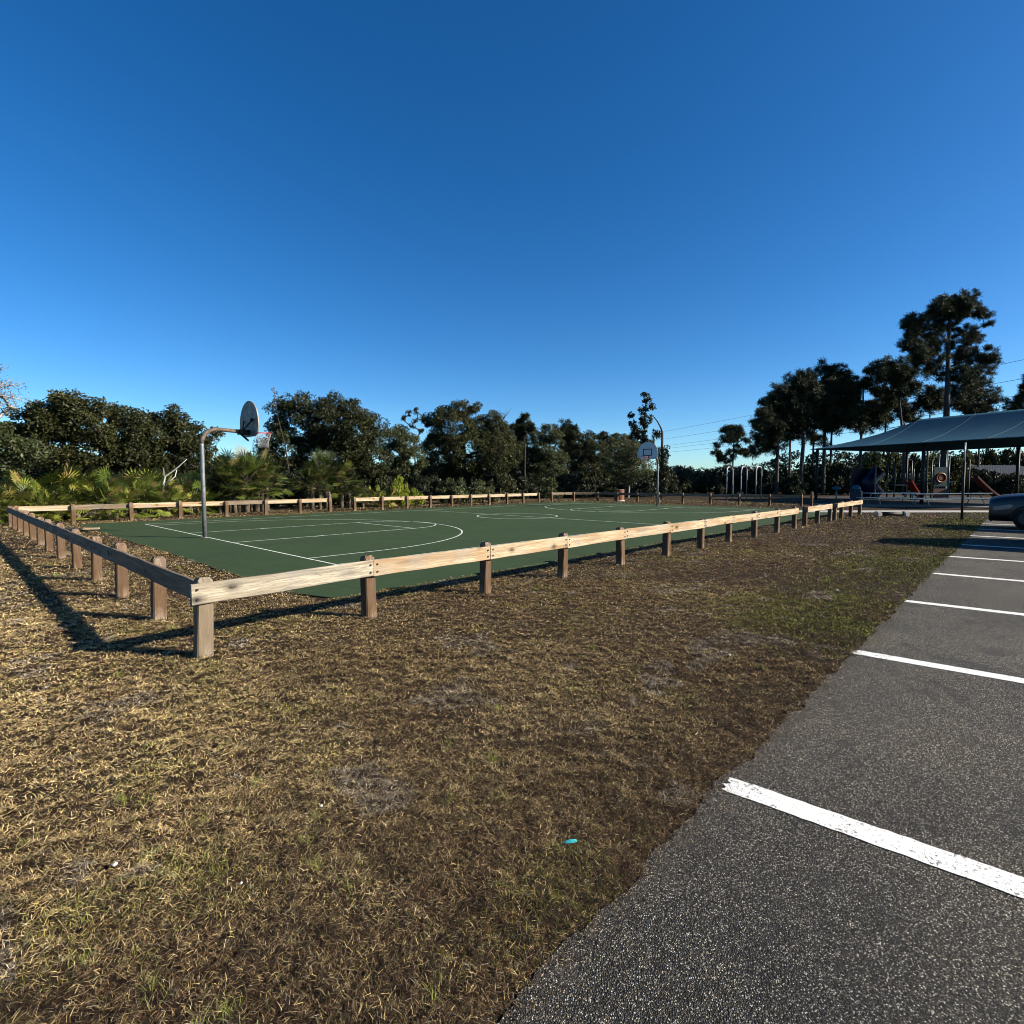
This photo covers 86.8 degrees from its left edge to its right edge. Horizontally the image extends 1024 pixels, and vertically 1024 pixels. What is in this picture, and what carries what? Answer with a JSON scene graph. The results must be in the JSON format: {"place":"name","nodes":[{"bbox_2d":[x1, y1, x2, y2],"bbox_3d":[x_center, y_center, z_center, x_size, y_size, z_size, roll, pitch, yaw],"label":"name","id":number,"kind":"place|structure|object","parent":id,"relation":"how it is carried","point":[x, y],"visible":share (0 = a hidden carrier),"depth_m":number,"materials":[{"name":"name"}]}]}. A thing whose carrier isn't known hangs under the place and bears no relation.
{"place":"outdoors","nodes":[
{"label":"outdoors","id":0,"kind":"place"},
{"bbox_2d":[0,482,1012,1023],"bbox_3d":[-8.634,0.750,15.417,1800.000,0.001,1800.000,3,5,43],"label":"ground","id":1,"kind":"structure","parent":0,"point":[368,834],"depth_m":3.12,"materials":[{"name":"plant"}]},
{"bbox_2d":[0,483,28,523],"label":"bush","id":2,"kind":"object","parent":1,"relation":"on","point":[9,493],"visible":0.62,"depth_m":20.42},
{"bbox_2d":[0,364,30,418],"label":"bare tree","id":3,"kind":"object","parent":1,"relation":"on","point":[6,401],"visible":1,"depth_m":21.40,"materials":[{"name":"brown plant"}]},
{"bbox_2d":[0,420,50,486],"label":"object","id":4,"kind":"object","parent":1,"relation":"on","point":[21,451],"visible":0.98,"depth_m":22.12,"materials":[{"name":"green plant"}]},
{"bbox_2d":[0,479,81,520],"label":"saw palmetto","id":5,"kind":"object","parent":1,"relation":"on","point":[42,497],"visible":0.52,"depth_m":21.23,"materials":[{"name":"plant"}]},
{"bbox_2d":[21,482,90,520],"bbox_3d":[-18.373,-0.428,21.964,2.103,1.700,2.472,3,5,43],"label":"saw palmetto","id":6,"kind":"object","parent":1,"relation":"on","point":[55,497],"visible":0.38,"depth_m":21.73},
{"bbox_2d":[0,387,125,472],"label":"oak tree","id":7,"kind":"object","parent":1,"relation":"on","point":[50,427],"visible":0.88,"depth_m":26.07,"materials":[{"name":"green plant"}]},
{"bbox_2d":[34,461,92,512],"bbox_3d":[-19.486,-0.891,22.877,3.622,2.596,3.210,-1,4,-21],"label":"saw palmetto","id":8,"kind":"object","parent":1,"relation":"on","point":[70,472],"visible":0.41,"depth_m":22.34,"materials":[{"name":"plant"}]},
{"bbox_2d":[47,484,108,519],"bbox_3d":[-18.058,-0.428,22.362,2.168,1.656,2.476,-3,5,-45],"label":"saw palmetto","id":9,"kind":"object","parent":1,"relation":"on","point":[73,496],"visible":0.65,"depth_m":21.98,"materials":[{"name":"plant"}]},
{"bbox_2d":[6,506,193,621],"bbox_3d":[-10.368,0.551,12.202,20.620,0.789,0.200,3,5,43],"label":"timber fence","id":10,"kind":"object","parent":1,"relation":"on","point":[158,574],"visible":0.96,"depth_m":7.65,"materials":[{"name":"brown wood"}]},
{"bbox_2d":[69,479,138,519],"bbox_3d":[-17.094,-0.576,22.760,2.386,1.917,2.744,-2,4,-32],"label":"saw palmetto","id":11,"kind":"object","parent":1,"relation":"on","point":[119,488],"visible":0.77,"depth_m":22.61,"materials":[{"name":"plant"}]},
{"bbox_2d":[84,481,150,518],"bbox_3d":[-16.818,-0.514,23.104,2.447,1.754,2.168,-2,4,-27],"label":"saw palmetto","id":12,"kind":"object","parent":1,"relation":"on","point":[106,501],"visible":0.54,"depth_m":22.74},
{"bbox_2d":[91,401,169,475],"bbox_3d":[-20.050,-2.824,28.270,3.982,5.872,2.762,1,3,15],"label":"oak tree","id":13,"kind":"object","parent":1,"relation":"on","point":[132,446],"visible":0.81,"depth_m":27.55,"materials":[{"name":"green plant"}]},
{"bbox_2d":[103,478,162,518],"bbox_3d":[-16.684,-0.617,23.937,2.699,1.857,2.296,-3,5,-44],"label":"saw palmetto","id":14,"kind":"object","parent":1,"relation":"on","point":[135,493],"visible":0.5,"depth_m":23.81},
{"bbox_2d":[118,477,175,516],"bbox_3d":[-16.497,-0.667,24.359,2.379,1.912,2.737,3,4,42],"label":"saw palmetto","id":15,"kind":"object","parent":1,"relation":"on","point":[149,489],"visible":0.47,"depth_m":24.07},
{"bbox_2d":[115,468,192,512],"bbox_3d":[-17.173,-0.914,25.220,3.063,2.339,3.497,1,4,24],"label":"saw palmetto","id":16,"kind":"object","parent":1,"relation":"on","point":[154,475],"visible":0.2,"depth_m":25.23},
{"bbox_2d":[147,484,189,517],"bbox_3d":[-15.553,-0.510,24.537,2.183,1.565,1.934,3,4,40],"label":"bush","id":17,"kind":"object","parent":1,"relation":"on","point":[173,494],"visible":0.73,"depth_m":24.11,"materials":[{"name":"plant"}]},
{"bbox_2d":[114,403,225,483],"bbox_3d":[-18.599,-2.911,29.477,5.810,5.890,2.794,0,3,-1],"label":"oak tree","id":18,"kind":"object","parent":1,"relation":"on","point":[182,442],"visible":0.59,"depth_m":29.09,"materials":[{"name":"green plant"}]},
{"bbox_2d":[13,497,331,523],"bbox_3d":[-13.684,-0.134,23.854,0.245,0.793,12.272,3,5,43],"label":"timber fence","id":19,"kind":"object","parent":1,"relation":"on","point":[130,506],"visible":0.91,"depth_m":23.06,"materials":[{"name":"brown wood"}]},
{"bbox_2d":[196,462,245,512],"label":"cabbage palm","id":20,"kind":"object","parent":1,"relation":"on","point":[219,507],"visible":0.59,"depth_m":26.97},
{"bbox_2d":[205,456,259,512],"bbox_3d":[-14.297,-1.370,27.287,2.816,2.952,2.753,-2,4,-36],"label":"cabbage palm","id":21,"kind":"object","parent":1,"relation":"on","point":[231,471],"visible":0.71,"depth_m":26.95,"materials":[{"name":"plant"}]},
{"bbox_2d":[212,475,253,512],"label":"cabbage palm","id":22,"kind":"object","parent":1,"relation":"on","point":[234,498],"visible":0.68,"depth_m":27.07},
{"bbox_2d":[199,448,272,511],"bbox_3d":[-14.462,-1.650,28.118,3.428,3.430,3.743,-3,5,-43],"label":"cabbage palm","id":23,"kind":"object","parent":1,"relation":"on","point":[225,458],"visible":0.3,"depth_m":27.61,"materials":[{"name":"plant"}]},
{"bbox_2d":[212,453,270,512],"bbox_3d":[-13.496,-1.523,27.436,2.989,3.245,2.840,2,4,36],"label":"cabbage palm","id":24,"kind":"object","parent":1,"relation":"on","point":[245,461],"visible":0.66,"depth_m":27.30,"materials":[{"name":"plant"}]},
{"bbox_2d":[232,448,289,511],"bbox_3d":[-13.658,-1.692,28.437,3.246,3.480,3.320,0,3,4],"label":"cabbage palm","id":25,"kind":"object","parent":1,"relation":"on","point":[256,507],"visible":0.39,"depth_m":28.41,"materials":[{"name":"plant"}]},
{"bbox_2d":[246,472,283,511],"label":"cabbage palm","id":26,"kind":"object","parent":1,"relation":"on","point":[263,491],"visible":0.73,"depth_m":27.99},
{"bbox_2d":[244,459,292,511],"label":"cabbage palm","id":27,"kind":"object","parent":1,"relation":"on","point":[269,470],"visible":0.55,"depth_m":28.61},
{"bbox_2d":[269,470,309,507],"bbox_3d":[-13.681,-1.439,32.837,2.508,2.396,2.390,-1,3,-12],"label":"bush","id":28,"kind":"object","parent":1,"relation":"on","point":[293,476],"visible":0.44,"depth_m":32.63,"materials":[{"name":"green plant"}]},
{"bbox_2d":[286,460,334,509],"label":"cabbage palm","id":29,"kind":"object","parent":1,"relation":"on","point":[309,474],"visible":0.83,"depth_m":30.20,"materials":[{"name":"plant"}]},
{"bbox_2d":[303,471,338,509],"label":"cabbage palm","id":30,"kind":"object","parent":1,"relation":"on","point":[321,490],"visible":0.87,"depth_m":30.43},
{"bbox_2d":[252,390,394,503],"bbox_3d":[-12.770,-4.348,36.959,9.695,7.956,5.326,0,3,-1],"label":"oak tree","id":31,"kind":"object","parent":1,"relation":"on","point":[345,439],"visible":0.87,"depth_m":36.12,"materials":[{"name":"green plant"}]},
{"bbox_2d":[297,447,349,508],"bbox_3d":[-11.037,-1.996,31.486,3.438,3.732,3.266,0,3,-6],"label":"cabbage palm","id":32,"kind":"object","parent":1,"relation":"on","point":[321,457],"visible":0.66,"depth_m":31.12,"materials":[{"name":"plant"}]},
{"bbox_2d":[0,450,656,495],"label":"undergrowth","id":33,"kind":"object","parent":1,"relation":"on","point":[37,471],"visible":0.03,"depth_m":38.19,"materials":[{"name":"green plant"}]},
{"bbox_2d":[314,460,368,507],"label":"cabbage palm","id":34,"kind":"object","parent":1,"relation":"on","point":[345,469],"visible":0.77,"depth_m":31.62,"materials":[{"name":"plant"}]},
{"bbox_2d":[330,468,373,505],"bbox_3d":[-10.759,-1.749,36.076,2.897,2.642,3.040,1,4,20],"label":"bush","id":35,"kind":"object","parent":1,"relation":"on","point":[364,484],"visible":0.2,"depth_m":35.79,"materials":[{"name":"green plant"}]},
{"bbox_2d":[366,470,398,502],"bbox_3d":[-9.194,-1.944,38.127,2.823,2.794,2.900,0,3,-7],"label":"bush","id":36,"kind":"object","parent":1,"relation":"on","point":[380,480],"visible":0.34,"depth_m":37.32,"materials":[{"name":"green plant"}]},
{"bbox_2d":[390,475,410,505],"bbox_3d":[-7.075,-1.382,34.387,1.513,2.090,1.327,1,3,14],"label":"bush","id":37,"kind":"object","parent":1,"relation":"on","point":[401,492],"visible":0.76,"depth_m":34.26,"materials":[{"name":"green plant"}]},
{"bbox_2d":[377,423,429,477],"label":"shrubby tree","id":38,"kind":"object","parent":1,"relation":"on","point":[403,450],"visible":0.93,"depth_m":41.15,"materials":[{"name":"green plant"}]},
{"bbox_2d":[396,469,430,503],"bbox_3d":[-7.148,-1.857,38.925,2.668,2.522,2.800,-1,3,-12],"label":"bush","id":39,"kind":"object","parent":1,"relation":"on","point":[413,478],"visible":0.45,"depth_m":38.49,"materials":[{"name":"green plant"}]},
{"bbox_2d":[352,493,539,510],"bbox_3d":[-3.242,-0.758,34.624,0.199,0.780,15.351,3,5,43],"label":"timber fence","id":40,"kind":"object","parent":1,"relation":"on","point":[407,498],"visible":0.95,"depth_m":33.39,"materials":[{"name":"brown wood"}]},
{"bbox_2d":[434,477,473,503],"bbox_3d":[-4.158,-1.532,38.153,2.581,1.950,2.867,-2,4,-28],"label":"bush","id":41,"kind":"object","parent":1,"relation":"on","point":[457,486],"visible":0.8,"depth_m":37.83,"materials":[{"name":"green plant"}]},
{"bbox_2d":[79,502,832,598],"bbox_3d":[0.908,0.223,24.589,18.745,0.060,30.024,3,5,43],"label":"basketball court","id":42,"kind":"object","parent":1,"relation":"on","point":[518,525],"visible":0.69,"depth_m":16.62,"materials":[{"name":"paint"}]},
{"bbox_2d":[199,401,271,537],"bbox_3d":[-8.056,-1.292,15.906,1.515,3.980,1.581,0,3,0],"label":"basketball hoop","id":43,"kind":"object","parent":42,"relation":"on","point":[249,421],"visible":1,"depth_m":15.70,"materials":[{"name":"metal"}]},
{"bbox_2d":[146,503,750,564],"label":"court lines","id":44,"kind":"object","parent":42,"relation":"on","point":[386,530],"visible":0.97,"depth_m":17.57,"materials":[{"name":"paint"}]},
{"bbox_2d":[637,442,658,505],"bbox_3d":[8.533,-2.319,33.429,1.515,3.980,1.581,0,3,0],"label":"basketball hoop","id":45,"kind":"object","parent":42,"relation":"on","point":[648,450],"visible":0.99,"depth_m":33.14,"materials":[{"name":"metal"}]},
{"bbox_2d":[416,399,518,489],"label":"oak tree","id":46,"kind":"object","parent":1,"relation":"on","point":[451,464],"visible":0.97,"depth_m":46.36,"materials":[{"name":"green plant"}]},
{"bbox_2d":[469,480,499,501],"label":"bush","id":47,"kind":"object","parent":1,"relation":"on","point":[479,488],"visible":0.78,"depth_m":40.07,"materials":[{"name":"green plant"}]},
{"bbox_2d":[190,506,798,659],"bbox_3d":[3.384,0.583,11.759,0.350,0.778,18.618,3,5,43],"label":"timber fence","id":48,"kind":"object","parent":1,"relation":"on","point":[206,593],"visible":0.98,"depth_m":6.76,"materials":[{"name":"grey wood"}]},
{"bbox_2d":[486,472,519,499],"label":"bush","id":49,"kind":"object","parent":1,"relation":"on","point":[507,484],"visible":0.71,"depth_m":45.29,"materials":[{"name":"green plant"}]},
{"bbox_2d":[491,434,540,479],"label":"olive tree","id":50,"kind":"object","parent":1,"relation":"on","point":[514,471],"visible":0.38,"depth_m":53.06,"materials":[{"name":"green plant"}]},
{"bbox_2d":[509,411,536,478],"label":"pine tree","id":51,"kind":"object","parent":1,"relation":"on","point":[521,427],"visible":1,"depth_m":51.36,"materials":[{"name":"green plant"}]},
{"bbox_2d":[513,476,547,498],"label":"bush","id":52,"kind":"object","parent":1,"relation":"on","point":[522,483],"visible":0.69,"depth_m":47.55,"materials":[{"name":"green plant"}]},
{"bbox_2d":[521,423,570,484],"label":"olive tree","id":53,"kind":"object","parent":1,"relation":"on","point":[548,454],"visible":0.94,"depth_m":52.90,"materials":[{"name":"green plant"}]},
{"bbox_2d":[532,477,564,498],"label":"bush","id":54,"kind":"object","parent":1,"relation":"on","point":[546,483],"visible":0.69,"depth_m":49.25,"materials":[{"name":"green plant"}]},
{"bbox_2d":[548,472,585,497],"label":"bush","id":55,"kind":"object","parent":1,"relation":"on","point":[569,482],"visible":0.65,"depth_m":51.37,"materials":[{"name":"green plant"}]},
{"bbox_2d":[554,418,580,475],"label":"pine tree","id":56,"kind":"object","parent":1,"relation":"on","point":[571,432],"visible":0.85,"depth_m":55.48,"materials":[{"name":"green plant"}]},
{"bbox_2d":[576,476,602,496],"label":"bush","id":57,"kind":"object","parent":1,"relation":"on","point":[593,485],"visible":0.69,"depth_m":53.31,"materials":[{"name":"green plant"}]},
{"bbox_2d":[569,429,616,484],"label":"shrubby tree","id":58,"kind":"object","parent":1,"relation":"on","point":[591,446],"visible":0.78,"depth_m":54.82,"materials":[{"name":"green plant"}]},
{"bbox_2d":[599,433,655,497],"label":"tree","id":59,"kind":"object","parent":1,"relation":"on","point":[625,459],"visible":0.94,"depth_m":49.21,"materials":[{"name":"green plant"}]},
{"bbox_2d":[621,473,656,496],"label":"bush","id":60,"kind":"object","parent":1,"relation":"on","point":[647,485],"visible":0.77,"depth_m":53.04,"materials":[{"name":"green plant"}]},
{"bbox_2d":[627,392,660,495],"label":"tall tree","id":61,"kind":"object","parent":1,"relation":"on","point":[636,432],"visible":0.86,"depth_m":55.52,"materials":[{"name":"green plant"}]},
{"bbox_2d":[654,417,670,499],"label":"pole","id":62,"kind":"object","parent":1,"relation":"on","point":[662,457],"visible":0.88,"depth_m":45.72,"materials":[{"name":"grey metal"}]},
{"bbox_2d":[551,492,802,505],"bbox_3d":[11.226,-1.025,39.082,17.136,0.790,2.667,2,4,26],"label":"timber fence","id":63,"kind":"object","parent":1,"relation":"on","point":[710,495],"visible":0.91,"depth_m":38.30,"materials":[{"name":"brown wood"}]},
{"bbox_2d":[672,469,694,493],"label":"bush","id":64,"kind":"object","parent":1,"relation":"on","point":[686,486],"visible":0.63,"depth_m":61.08,"materials":[{"name":"green plant"}]},
{"bbox_2d":[696,470,725,493],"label":"bush","id":65,"kind":"object","parent":1,"relation":"on","point":[706,484],"visible":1,"depth_m":61.48,"materials":[{"name":"green plant"}]},
{"bbox_2d":[709,423,752,493],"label":"pine tree","id":66,"kind":"object","parent":1,"relation":"on","point":[733,433],"visible":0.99,"depth_m":57.45,"materials":[{"name":"green plant"}]},
{"bbox_2d":[744,468,773,494],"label":"bush","id":67,"kind":"object","parent":1,"relation":"on","point":[767,487],"visible":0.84,"depth_m":61.13,"materials":[{"name":"green plant"}]},
{"bbox_2d":[499,520,1023,1023],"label":"car park","id":68,"kind":"structure","parent":1,"relation":"on","point":[767,914],"depth_m":2.28,"materials":[{"name":"asphalt"}]},
{"bbox_2d":[456,565,944,1023],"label":"grit","id":69,"kind":"object","parent":68,"relation":"on","point":[721,792],"visible":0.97,"depth_m":2.90,"materials":[{"name":"gravel"}]},
{"bbox_2d":[722,524,1023,897],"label":"parking stripes","id":70,"kind":"object","parent":68,"relation":"on","point":[994,877],"visible":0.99,"depth_m":2.56,"materials":[{"name":"white paint"}]},
{"bbox_2d":[988,493,1023,529],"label":"parked car","id":71,"kind":"object","parent":68,"relation":"on","point":[1007,507],"visible":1,"depth_m":18.15,"materials":[{"name":"blue paint"}]},
{"bbox_2d":[747,382,798,494],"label":"pine tree","id":72,"kind":"object","parent":1,"relation":"on","point":[765,424],"visible":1,"depth_m":59.12,"materials":[{"name":"green plant"}]},
{"bbox_2d":[780,473,808,494],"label":"bush","id":73,"kind":"object","parent":1,"relation":"on","point":[790,486],"visible":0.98,"depth_m":59.28,"materials":[{"name":"green plant"}]},
{"bbox_2d":[771,367,825,493],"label":"pine tree","id":74,"kind":"object","parent":1,"relation":"on","point":[801,414],"visible":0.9,"depth_m":59.04,"materials":[{"name":"green plant"}]},
{"bbox_2d":[797,379,831,465],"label":"pine tree","id":75,"kind":"object","parent":1,"relation":"on","point":[816,437],"visible":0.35,"depth_m":65.24,"materials":[{"name":"green plant"}]},
{"bbox_2d":[798,463,832,493],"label":"bush","id":76,"kind":"object","parent":1,"relation":"on","point":[809,478],"visible":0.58,"depth_m":63.12,"materials":[{"name":"green plant"}]},
{"bbox_2d":[802,503,832,526],"bbox_3d":[11.649,0.077,20.572,0.197,0.757,3.539,3,5,43],"label":"timber fence","id":77,"kind":"object","parent":1,"relation":"on","point":[816,508],"visible":0.94,"depth_m":20.43,"materials":[{"name":"brown wood"}]},
{"bbox_2d":[811,357,856,494],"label":"pine tree","id":78,"kind":"object","parent":1,"relation":"on","point":[830,419],"visible":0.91,"depth_m":60.29,"materials":[{"name":"green plant"}]},
{"bbox_2d":[827,462,855,494],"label":"bush","id":79,"kind":"object","parent":1,"relation":"on","point":[841,472],"visible":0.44,"depth_m":62.27,"materials":[{"name":"green plant"}]},
{"bbox_2d":[670,449,1023,491],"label":"thicket","id":80,"kind":"object","parent":1,"relation":"on","point":[783,471],"visible":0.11,"depth_m":75.73,"materials":[{"name":"green plant"}]},
{"bbox_2d":[832,499,862,519],"bbox_3d":[14.941,-0.135,24.027,0.209,0.774,4.895,3,5,43],"label":"timber fence","id":81,"kind":"object","parent":1,"relation":"on","point":[841,505],"visible":0.91,"depth_m":23.21,"materials":[{"name":"brown wood"}]},
{"bbox_2d":[849,451,888,492],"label":"bush","id":82,"kind":"object","parent":1,"relation":"on","point":[870,459],"visible":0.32,"depth_m":69.02,"materials":[{"name":"green plant"}]},
{"bbox_2d":[838,374,900,467],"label":"pine tree","id":83,"kind":"object","parent":1,"relation":"on","point":[861,415],"visible":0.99,"depth_m":59.09,"materials":[{"name":"green plant"}]},
{"bbox_2d":[754,495,991,508],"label":"playground surface","id":84,"kind":"object","parent":1,"relation":"on","point":[951,500],"visible":0.56,"depth_m":43.46,"materials":[{"name":"grey wood"}]},
{"bbox_2d":[810,409,1023,503],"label":"shade canopy","id":85,"kind":"object","parent":84,"relation":"on","point":[1000,429],"visible":0.99,"depth_m":39.83,"materials":[{"name":"blue fabric"}]},
{"bbox_2d":[850,454,999,498],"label":"play structure","id":86,"kind":"object","parent":84,"relation":"on","point":[867,480],"visible":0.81,"depth_m":45.98,"materials":[{"name":"metal"}]},
{"bbox_2d":[878,452,901,491],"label":"bush","id":87,"kind":"object","parent":1,"relation":"on","point":[890,457],"visible":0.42,"depth_m":70.48,"materials":[{"name":"green plant"}]},
{"bbox_2d":[862,353,925,494],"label":"pine tree","id":88,"kind":"object","parent":1,"relation":"on","point":[901,373],"visible":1,"depth_m":56.85,"materials":[{"name":"green plant"}]},
{"bbox_2d":[866,383,925,455],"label":"pine tree","id":89,"kind":"object","parent":1,"relation":"on","point":[907,417],"visible":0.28,"depth_m":72.12,"materials":[{"name":"green plant"}]},
{"bbox_2d":[809,503,988,507],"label":"picnic slab","id":90,"kind":"structure","parent":1,"relation":"on","point":[906,505],"depth_m":34.42,"materials":[{"name":"concrete"}]},
{"bbox_2d":[897,493,992,505],"bbox_3d":[27.932,-0.809,34.612,6.786,0.792,1.700,-1,4,-17],"label":"picnic table","id":91,"kind":"object","parent":90,"relation":"on","point":[927,499],"visible":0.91,"depth_m":34.23,"materials":[{"name":"metal"}]},
{"bbox_2d":[907,451,938,492],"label":"bush","id":92,"kind":"object","parent":1,"relation":"on","point":[929,467],"visible":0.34,"depth_m":69.08,"materials":[{"name":"green plant"}]},
{"bbox_2d":[908,382,944,492],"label":"pine tree","id":93,"kind":"object","parent":1,"relation":"on","point":[930,401],"visible":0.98,"depth_m":63.08,"materials":[{"name":"green plant"}]},
{"bbox_2d":[895,287,1004,488],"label":"pine tree","id":94,"kind":"object","parent":1,"relation":"on","point":[953,311],"visible":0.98,"depth_m":58.71,"materials":[{"name":"green plant"}]},
{"bbox_2d":[948,455,970,492],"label":"bush","id":95,"kind":"object","parent":1,"relation":"on","point":[956,464],"visible":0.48,"depth_m":70.60,"materials":[{"name":"green plant"}]},
{"bbox_2d":[942,363,1003,449],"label":"pine tree","id":96,"kind":"object","parent":1,"relation":"on","point":[983,381],"visible":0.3,"depth_m":73.53,"materials":[{"name":"green plant"}]},
{"bbox_2d":[954,399,999,473],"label":"pine tree","id":97,"kind":"object","parent":1,"relation":"on","point":[980,407],"visible":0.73,"depth_m":64.96,"materials":[{"name":"green plant"}]},
{"bbox_2d":[964,468,1002,494],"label":"bush","id":98,"kind":"object","parent":1,"relation":"on","point":[985,476],"visible":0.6,"depth_m":61.47,"materials":[{"name":"green plant"}]},
{"bbox_2d":[970,465,1023,493],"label":"open shelter","id":99,"kind":"object","parent":1,"relation":"on","point":[1003,470],"visible":0.62,"depth_m":64.92,"materials":[{"name":"black metal"}]},
{"bbox_2d":[993,472,1023,494],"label":"bush","id":100,"kind":"object","parent":1,"relation":"on","point":[1006,487],"visible":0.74,"depth_m":59.72,"materials":[{"name":"green plant"}]},
{"bbox_2d":[997,447,1023,485],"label":"bush","id":101,"kind":"object","parent":1,"relation":"on","point":[1005,456],"visible":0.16,"depth_m":72.21,"materials":[{"name":"green plant"}]},
{"bbox_2d":[998,371,1023,410],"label":"pine tree","id":102,"kind":"object","parent":1,"relation":"on","point":[1016,402],"visible":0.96,"depth_m":55.49,"materials":[{"name":"green plant"}]},
{"bbox_2d":[0,0,1023,477],"label":"sky","id":103,"kind":"structure","parent":0,"point":[548,210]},
{"bbox_2d":[799,510,988,512],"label":"pavement","id":104,"kind":"structure","parent":0,"point":[930,511],"depth_m":27.80,"materials":[{"name":"concrete"}]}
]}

